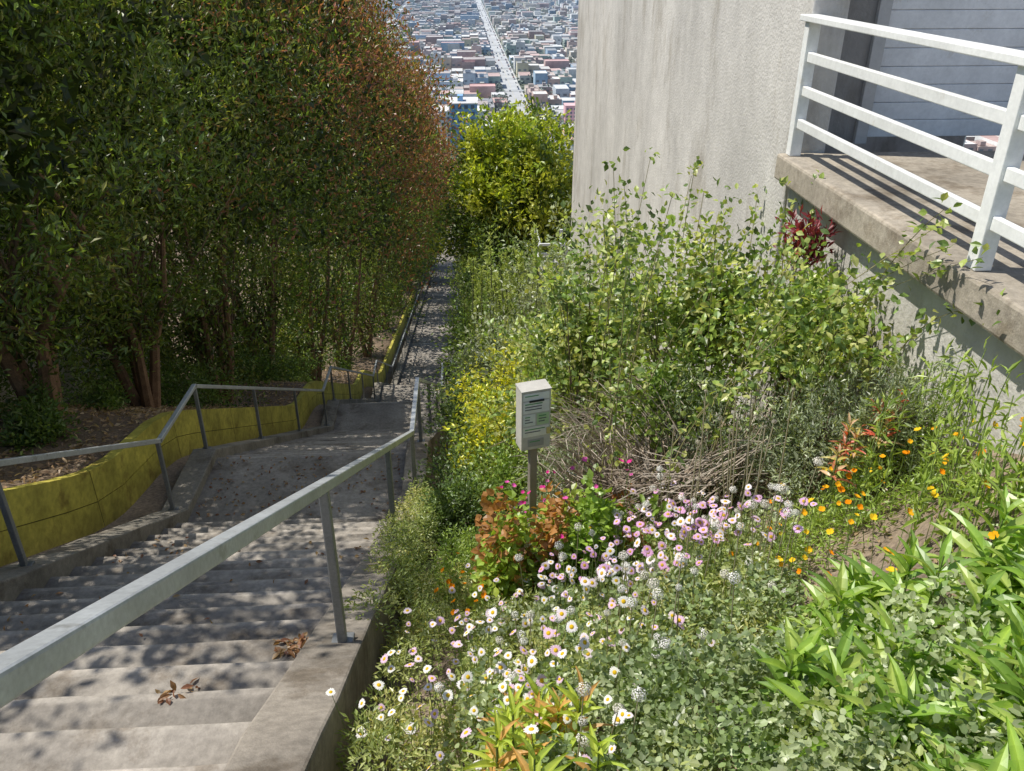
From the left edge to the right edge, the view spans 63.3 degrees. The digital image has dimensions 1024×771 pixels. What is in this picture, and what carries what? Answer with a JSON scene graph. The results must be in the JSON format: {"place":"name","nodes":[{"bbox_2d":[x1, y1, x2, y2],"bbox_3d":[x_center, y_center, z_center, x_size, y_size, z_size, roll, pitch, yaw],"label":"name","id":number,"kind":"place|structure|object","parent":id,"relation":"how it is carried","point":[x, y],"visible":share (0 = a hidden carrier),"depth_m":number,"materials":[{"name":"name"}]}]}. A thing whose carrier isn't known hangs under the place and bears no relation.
{"place":"outdoors","nodes":[
{"label":"outdoors","id":0,"kind":"place"},
{"bbox_2d":[122,0,570,148],"bbox_3d":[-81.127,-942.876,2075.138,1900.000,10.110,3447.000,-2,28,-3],"label":"city streets","id":1,"kind":"object","parent":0,"point":[511,85],"visible":0.09,"depth_m":1089.13,"materials":[{"name":"grey asphalt"}]},
{"bbox_2d":[477,3,527,108],"bbox_3d":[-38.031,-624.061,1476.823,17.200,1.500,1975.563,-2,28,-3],"label":"distant traffic","id":2,"kind":"object","parent":1,"relation":"on","point":[499,53],"visible":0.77,"depth_m":1177.79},
{"bbox_2d":[0,0,1023,770],"bbox_3d":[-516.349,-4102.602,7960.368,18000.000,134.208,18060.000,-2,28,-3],"label":"hillside ground","id":3,"kind":"structure","parent":0,"point":[152,498],"depth_m":6.04,"materials":[{"name":"soil"}]},
{"bbox_2d":[0,34,174,402],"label":"walls","id":4,"kind":"structure","parent":3,"relation":"on","point":[62,371],"depth_m":19.15,"materials":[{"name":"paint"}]},
{"bbox_2d":[0,0,260,412],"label":"hopseed tree","id":5,"kind":"object","parent":3,"relation":"on","point":[17,132],"visible":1,"depth_m":9.55,"materials":[{"name":"green plant"}]},
{"bbox_2d":[0,0,346,407],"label":"hopseed tree","id":6,"kind":"object","parent":3,"relation":"on","point":[147,391],"visible":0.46,"depth_m":13.01,"materials":[{"name":"green plant"}]},
{"bbox_2d":[0,262,358,456],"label":"understorey shrubs","id":7,"kind":"object","parent":3,"relation":"on","point":[35,425],"visible":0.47,"depth_m":12.87,"materials":[{"name":"green plant"}]},
{"bbox_2d":[11,0,361,406],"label":"hopseed tree","id":8,"kind":"object","parent":3,"relation":"on","point":[224,323],"visible":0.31,"depth_m":16.98,"materials":[{"name":"green plant"}]},
{"bbox_2d":[0,367,372,487],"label":"leaf litter","id":9,"kind":"object","parent":3,"relation":"on","point":[156,410],"visible":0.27,"depth_m":11.11,"materials":[{"name":"brown plant"}]},
{"bbox_2d":[0,290,415,566],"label":"yellow retaining wall","id":10,"kind":"structure","parent":3,"relation":"on","point":[111,486],"depth_m":9.66,"materials":[{"name":"paint"}]},
{"bbox_2d":[0,243,435,600],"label":"concrete kerb","id":11,"kind":"structure","parent":3,"relation":"on","point":[61,561],"depth_m":8.92,"materials":[{"name":"grey concrete"}]},
{"bbox_2d":[0,287,422,565],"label":"metal handrail","id":12,"kind":"object","parent":11,"relation":"on","point":[13,531],"visible":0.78,"depth_m":9.43,"materials":[{"name":"grey metal"}]},
{"bbox_2d":[0,231,457,770],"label":"concrete stairway","id":13,"kind":"object","parent":3,"relation":"on","point":[97,707],"visible":0.64,"depth_m":5.36,"materials":[{"name":"grey concrete"}]},
{"bbox_2d":[3,453,399,704],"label":"fallen leaves","id":14,"kind":"object","parent":13,"relation":"on","point":[173,686],"visible":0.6,"depth_m":4.90,"materials":[{"name":"brown plant"}]},
{"bbox_2d":[86,0,397,380],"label":"hopseed tree","id":15,"kind":"object","parent":3,"relation":"on","point":[272,315],"visible":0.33,"depth_m":20.82,"materials":[{"name":"green plant"}]},
{"bbox_2d":[175,0,423,381],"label":"hopseed tree","id":16,"kind":"object","parent":3,"relation":"on","point":[308,336],"visible":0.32,"depth_m":25.08,"materials":[{"name":"green plant"}]},
{"bbox_2d":[216,0,449,369],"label":"hopseed tree","id":17,"kind":"object","parent":3,"relation":"on","point":[358,287],"visible":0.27,"depth_m":30.98,"materials":[{"name":"green plant"}]},
{"bbox_2d":[224,259,460,770],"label":"concrete kerb","id":18,"kind":"structure","parent":3,"relation":"on","point":[296,724],"depth_m":3.60,"materials":[{"name":"grey concrete"}]},
{"bbox_2d":[0,291,458,708],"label":"metal handrail","id":19,"kind":"object","parent":18,"relation":"on","point":[29,663],"visible":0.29,"depth_m":1.80,"materials":[{"name":"grey metal"}]},
{"bbox_2d":[262,0,438,358],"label":"hopseed tree","id":20,"kind":"object","parent":3,"relation":"on","point":[371,318],"visible":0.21,"depth_m":37.25,"materials":[{"name":"green plant"}]},
{"bbox_2d":[151,0,577,150],"bbox_3d":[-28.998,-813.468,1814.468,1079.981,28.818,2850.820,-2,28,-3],"label":"city trees","id":21,"kind":"object","parent":3,"relation":"on","point":[499,87],"visible":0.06,"depth_m":931.07,"materials":[{"name":"green plant"}]},
{"bbox_2d":[291,0,460,335],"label":"hopseed tree","id":22,"kind":"object","parent":3,"relation":"on","point":[404,130],"visible":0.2,"depth_m":43.10,"materials":[{"name":"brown plant"}]},
{"bbox_2d":[249,145,572,217],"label":"slope trees","id":23,"kind":"object","parent":3,"relation":"on","point":[561,157],"depth_m":167.06,"materials":[{"name":"green plant"}]},
{"bbox_2d":[361,35,462,324],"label":"hopseed tree","id":24,"kind":"object","parent":3,"relation":"on","point":[429,133],"visible":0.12,"depth_m":51.08,"materials":[{"name":"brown plant"}]},
{"bbox_2d":[366,49,465,294],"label":"hopseed tree","id":25,"kind":"object","parent":3,"relation":"on","point":[434,178],"visible":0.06,"depth_m":60.19,"materials":[{"name":"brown plant"}]},
{"bbox_2d":[414,98,466,274],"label":"hopseed tree","id":26,"kind":"object","parent":3,"relation":"on","point":[442,126],"visible":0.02,"depth_m":69.33,"materials":[{"name":"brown plant"}]},
{"bbox_2d":[430,115,459,258],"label":"hopseed tree","id":27,"kind":"object","parent":3,"relation":"on","point":[448,186],"visible":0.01,"depth_m":79.73,"materials":[{"name":"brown plant"}]},
{"bbox_2d":[401,408,505,505],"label":"ceanothus shrub","id":28,"kind":"object","parent":3,"relation":"on","point":[440,471],"visible":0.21,"depth_m":9.63,"materials":[{"name":"green plant"}]},
{"bbox_2d":[413,452,494,558],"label":"ceanothus shrub","id":29,"kind":"object","parent":3,"relation":"on","point":[453,511],"visible":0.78,"depth_m":7.99,"materials":[{"name":"green plant"}]},
{"bbox_2d":[421,363,494,459],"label":"ceanothus shrub","id":30,"kind":"object","parent":3,"relation":"on","point":[451,408],"visible":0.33,"depth_m":11.92,"materials":[{"name":"green plant"}]},
{"bbox_2d":[447,224,473,270],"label":"garden shrub","id":31,"kind":"object","parent":3,"relation":"on","point":[460,251],"visible":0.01,"depth_m":70.71,"materials":[{"name":"green plant"}]},
{"bbox_2d":[439,106,485,150],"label":"white apartment building","id":32,"kind":"structure","parent":3,"relation":"on","point":[447,115],"depth_m":439.47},
{"bbox_2d":[449,94,477,156],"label":"blue apartment building","id":33,"kind":"structure","parent":3,"relation":"on","point":[467,103],"depth_m":385.98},
{"bbox_2d":[443,279,485,351],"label":"garden shrub","id":34,"kind":"object","parent":3,"relation":"on","point":[458,312],"visible":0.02,"depth_m":40.49,"materials":[{"name":"green plant"}]},
{"bbox_2d":[444,270,486,389],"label":"garden shrub","id":35,"kind":"object","parent":3,"relation":"on","point":[461,310],"visible":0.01,"depth_m":27.16,"materials":[{"name":"green plant"}]},
{"bbox_2d":[444,268,500,358],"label":"garden shrub","id":36,"kind":"object","parent":3,"relation":"on","point":[466,310],"visible":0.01,"depth_m":31.79,"materials":[{"name":"green plant"}]},
{"bbox_2d":[430,249,516,406],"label":"garden shrub","id":37,"kind":"object","parent":3,"relation":"on","point":[457,318],"visible":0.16,"depth_m":20.49,"materials":[{"name":"green plant"}]},
{"bbox_2d":[440,224,509,306],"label":"garden shrub","id":38,"kind":"object","parent":3,"relation":"on","point":[462,265],"visible":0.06,"depth_m":58.75,"materials":[{"name":"green plant"}]},
{"bbox_2d":[452,252,510,320],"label":"garden shrub","id":39,"kind":"object","parent":3,"relation":"on","point":[467,273],"visible":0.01,"depth_m":48.75,"materials":[{"name":"green plant"}]},
{"bbox_2d":[437,292,530,437],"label":"garden shrub","id":40,"kind":"object","parent":3,"relation":"on","point":[473,329],"visible":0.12,"depth_m":15.70,"materials":[{"name":"green plant"}]},
{"bbox_2d":[435,333,536,445],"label":"euphorbia shrub","id":41,"kind":"object","parent":3,"relation":"on","point":[506,379],"visible":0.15,"depth_m":10.24,"materials":[{"name":"green plant"}]},
{"bbox_2d":[437,384,539,499],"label":"euphorbia shrub","id":42,"kind":"object","parent":3,"relation":"on","point":[470,445],"visible":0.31,"depth_m":9.43,"materials":[{"name":"yellow plant"}]},
{"bbox_2d":[439,428,555,531],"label":"euphorbia shrub","id":43,"kind":"object","parent":3,"relation":"on","point":[503,471],"visible":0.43,"depth_m":8.21,"materials":[{"name":"green plant"}]},
{"bbox_2d":[440,302,555,409],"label":"garden shrub","id":44,"kind":"object","parent":3,"relation":"on","point":[479,354],"visible":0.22,"depth_m":12.99,"materials":[{"name":"green plant"}]},
{"bbox_2d":[424,89,574,275],"bbox_3d":[-0.127,-6.394,36.394,8.293,12.622,7.350,19,33,31],"label":"green tree","id":45,"kind":"object","parent":3,"relation":"on","point":[512,178],"visible":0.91,"depth_m":33.68,"materials":[{"name":"green plant"}]},
{"bbox_2d":[452,214,548,336],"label":"garden shrub","id":46,"kind":"object","parent":3,"relation":"on","point":[492,254],"visible":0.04,"depth_m":22.54,"materials":[{"name":"green plant"}]},
{"bbox_2d":[461,221,565,378],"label":"echium spires","id":47,"kind":"object","parent":3,"relation":"on","point":[492,285],"visible":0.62,"depth_m":14.69,"materials":[{"name":"green plant"}]},
{"bbox_2d":[484,229,564,310],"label":"garden shrub","id":48,"kind":"object","parent":3,"relation":"on","point":[523,255],"visible":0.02,"depth_m":26.52,"materials":[{"name":"green plant"}]},
{"bbox_2d":[482,236,579,359],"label":"garden shrub","id":49,"kind":"object","parent":3,"relation":"on","point":[527,296],"visible":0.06,"depth_m":17.03,"materials":[{"name":"green plant"}]},
{"bbox_2d":[515,379,551,525],"bbox_3d":[0.127,0.779,5.219,0.186,1.760,0.119,-9,29,-17],"label":"donation box","id":50,"kind":"object","parent":3,"relation":"on","point":[533,404],"visible":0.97,"depth_m":4.88,"materials":[{"name":"paint"}]},
{"bbox_2d":[468,261,611,513],"bbox_3d":[0.270,0.108,8.467,1.333,2.966,1.359,15,31,26],"label":"rose bush","id":51,"kind":"object","parent":3,"relation":"on","point":[511,394],"visible":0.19,"depth_m":8.22,"materials":[{"name":"green plant"}]},
{"bbox_2d":[471,298,615,488],"bbox_3d":[0.455,0.134,9.877,1.624,2.469,2.224,-8,29,-14],"label":"sage shrub","id":52,"kind":"object","parent":3,"relation":"on","point":[540,363],"visible":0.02,"depth_m":9.82,"materials":[{"name":"green plant"}]},
{"bbox_2d":[462,666,635,770],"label":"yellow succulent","id":53,"kind":"object","parent":3,"relation":"on","point":[506,723],"visible":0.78,"depth_m":2.53,"materials":[{"name":"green plant"}]},
{"bbox_2d":[534,229,567,288],"bbox_3d":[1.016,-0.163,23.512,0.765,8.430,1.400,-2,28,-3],"label":"white deck","id":54,"kind":"structure","parent":3,"relation":"on","point":[548,244],"depth_m":21.20,"materials":[{"name":"paint"}]},
{"bbox_2d":[505,423,608,519],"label":"sage shrub","id":55,"kind":"object","parent":3,"relation":"on","point":[542,462],"visible":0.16,"depth_m":6.38,"materials":[{"name":"green plant"}]},
{"bbox_2d":[481,191,638,403],"bbox_3d":[0.872,-1.136,13.618,2.755,3.818,3.024,-2,28,-3],"label":"garden shrub","id":56,"kind":"object","parent":3,"relation":"on","point":[532,266],"visible":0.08,"depth_m":13.71,"materials":[{"name":"green plant"}]},
{"bbox_2d":[563,103,574,122],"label":"pink house","id":57,"kind":"structure","parent":3,"relation":"on","point":[568,106],"depth_m":679.13,"materials":[{"name":"pink paint"}]},
{"bbox_2d":[465,457,674,620],"bbox_3d":[0.358,1.029,5.327,1.327,1.580,1.360,-2,28,-3],"label":"geranium plant","id":58,"kind":"object","parent":3,"relation":"on","point":[500,546],"visible":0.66,"depth_m":4.77,"materials":[{"name":"green plant"}]},
{"bbox_2d":[537,387,612,492],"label":"sage shrub","id":59,"kind":"object","parent":3,"relation":"on","point":[571,432],"visible":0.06,"depth_m":7.19,"materials":[{"name":"green plant"}]},
{"bbox_2d":[326,477,849,770],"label":"seaside daisies","id":60,"kind":"object","parent":3,"relation":"on","point":[391,736],"visible":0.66,"depth_m":4.04,"materials":[{"name":"green plant"}]},
{"bbox_2d":[520,244,666,422],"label":"sage shrub","id":61,"kind":"object","parent":3,"relation":"on","point":[594,284],"visible":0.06,"depth_m":10.24,"materials":[{"name":"green plant"}]},
{"bbox_2d":[198,0,998,153],"bbox_3d":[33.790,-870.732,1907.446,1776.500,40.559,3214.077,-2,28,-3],"label":"city houses","id":62,"kind":"structure","parent":3,"relation":"on","point":[474,67],"depth_m":1200.34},
{"bbox_2d":[503,179,750,457],"bbox_3d":[0.924,-0.158,7.494,2.124,3.252,2.165,-2,28,-3],"label":"rose bush","id":63,"kind":"object","parent":3,"relation":"on","point":[569,344],"visible":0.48,"depth_m":7.11,"materials":[{"name":"green plant"}]},
{"bbox_2d":[484,349,832,549],"bbox_3d":[0.948,0.713,5.858,2.282,1.994,2.145,-2,28,-3],"label":"dry brush","id":64,"kind":"object","parent":3,"relation":"on","point":[639,477],"visible":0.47,"depth_m":5.61,"materials":[{"name":"brown plant"}]},
{"bbox_2d":[594,320,763,467],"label":"rose bush","id":65,"kind":"object","parent":3,"relation":"on","point":[660,374],"visible":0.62,"depth_m":5.84,"materials":[{"name":"green plant"}]},
{"bbox_2d":[589,177,797,456],"bbox_3d":[1.557,-0.257,6.551,1.896,2.759,2.039,-16,32,-28],"label":"rose bush","id":66,"kind":"object","parent":3,"relation":"on","point":[677,314],"visible":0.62,"depth_m":6.13,"materials":[{"name":"green plant"}]},
{"bbox_2d":[651,352,790,543],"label":"sage shrub","id":67,"kind":"object","parent":3,"relation":"on","point":[725,435],"visible":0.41,"depth_m":5.47,"materials":[{"name":"green plant"}]},
{"bbox_2d":[434,388,1023,770],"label":"buckwheat","id":68,"kind":"object","parent":3,"relation":"on","point":[668,738],"depth_m":2.83,"materials":[{"name":"plant"}]},
{"bbox_2d":[434,413,1023,664],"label":"california poppies","id":69,"kind":"object","parent":3,"relation":"on","point":[862,507],"visible":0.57,"depth_m":4.24,"materials":[{"name":"green plant"}]},
{"bbox_2d":[568,0,964,425],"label":"walls","id":70,"kind":"structure","parent":3,"relation":"on","point":[679,86],"depth_m":9.30,"materials":[{"name":"paint"}]},
{"bbox_2d":[852,0,893,143],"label":"garage door frame","id":71,"kind":"object","parent":70,"relation":"attached to","point":[877,44],"visible":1,"depth_m":6.65,"materials":[{"name":"paint"}]},
{"bbox_2d":[867,0,1023,136],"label":"garage door","id":72,"kind":"structure","parent":70,"relation":"attached to","point":[1000,23],"depth_m":6.85,"materials":[{"name":"paint"}]},
{"bbox_2d":[555,146,1004,535],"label":"rose canes","id":73,"kind":"object","parent":3,"relation":"on","point":[843,325],"visible":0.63,"depth_m":5.18,"materials":[{"name":"green plant"}]},
{"bbox_2d":[766,204,840,448],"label":"smokebush","id":74,"kind":"object","parent":3,"relation":"on","point":[812,230],"visible":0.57,"depth_m":5.81,"materials":[{"name":"red plant"}]},
{"bbox_2d":[713,217,924,475],"bbox_3d":[1.935,-0.221,5.661,1.253,1.798,1.896,-2,28,-3],"label":"rose bush","id":75,"kind":"object","parent":3,"relation":"on","point":[804,330],"visible":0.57,"depth_m":5.25,"materials":[{"name":"green plant"}]},
{"bbox_2d":[737,343,921,516],"bbox_3d":[1.887,0.298,4.964,0.959,1.209,0.969,-2,28,-3],"label":"sage shrub","id":76,"kind":"object","parent":3,"relation":"on","point":[809,445],"visible":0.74,"depth_m":4.92,"materials":[{"name":"green plant"}]},
{"bbox_2d":[692,463,1023,715],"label":"dry leaves","id":77,"kind":"object","parent":3,"relation":"on","point":[857,532],"visible":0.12,"depth_m":4.10,"materials":[{"name":"brown plant"}]},
{"bbox_2d":[815,389,914,497],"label":"red succulent","id":78,"kind":"object","parent":3,"relation":"on","point":[846,448],"visible":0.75,"depth_m":4.43,"materials":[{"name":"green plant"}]},
{"bbox_2d":[709,477,1023,770],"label":"evening primrose plants","id":79,"kind":"object","parent":3,"relation":"on","point":[999,571],"visible":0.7,"depth_m":2.61,"materials":[{"name":"green plant"}]},
{"bbox_2d":[754,189,1023,454],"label":"driveway support wall","id":80,"kind":"structure","parent":3,"relation":"on","point":[966,335],"depth_m":4.82,"materials":[{"name":"paint"}]},
{"bbox_2d":[829,344,982,484],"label":"sage shrub","id":81,"kind":"object","parent":3,"relation":"on","point":[903,436],"visible":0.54,"depth_m":4.43,"materials":[{"name":"green plant"}]},
{"bbox_2d":[823,337,1023,561],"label":"fireweed sprigs","id":82,"kind":"object","parent":3,"relation":"on","point":[973,487],"visible":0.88,"depth_m":3.72,"materials":[{"name":"green plant"}]},
{"bbox_2d":[774,151,1023,356],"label":"driveway","id":83,"kind":"structure","parent":0,"point":[875,210],"depth_m":5.13,"materials":[{"name":"concrete"}]},
{"bbox_2d":[786,14,1023,270],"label":"white railing","id":84,"kind":"object","parent":83,"relation":"on","point":[1003,171],"visible":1,"depth_m":4.50,"materials":[{"name":"metal"}]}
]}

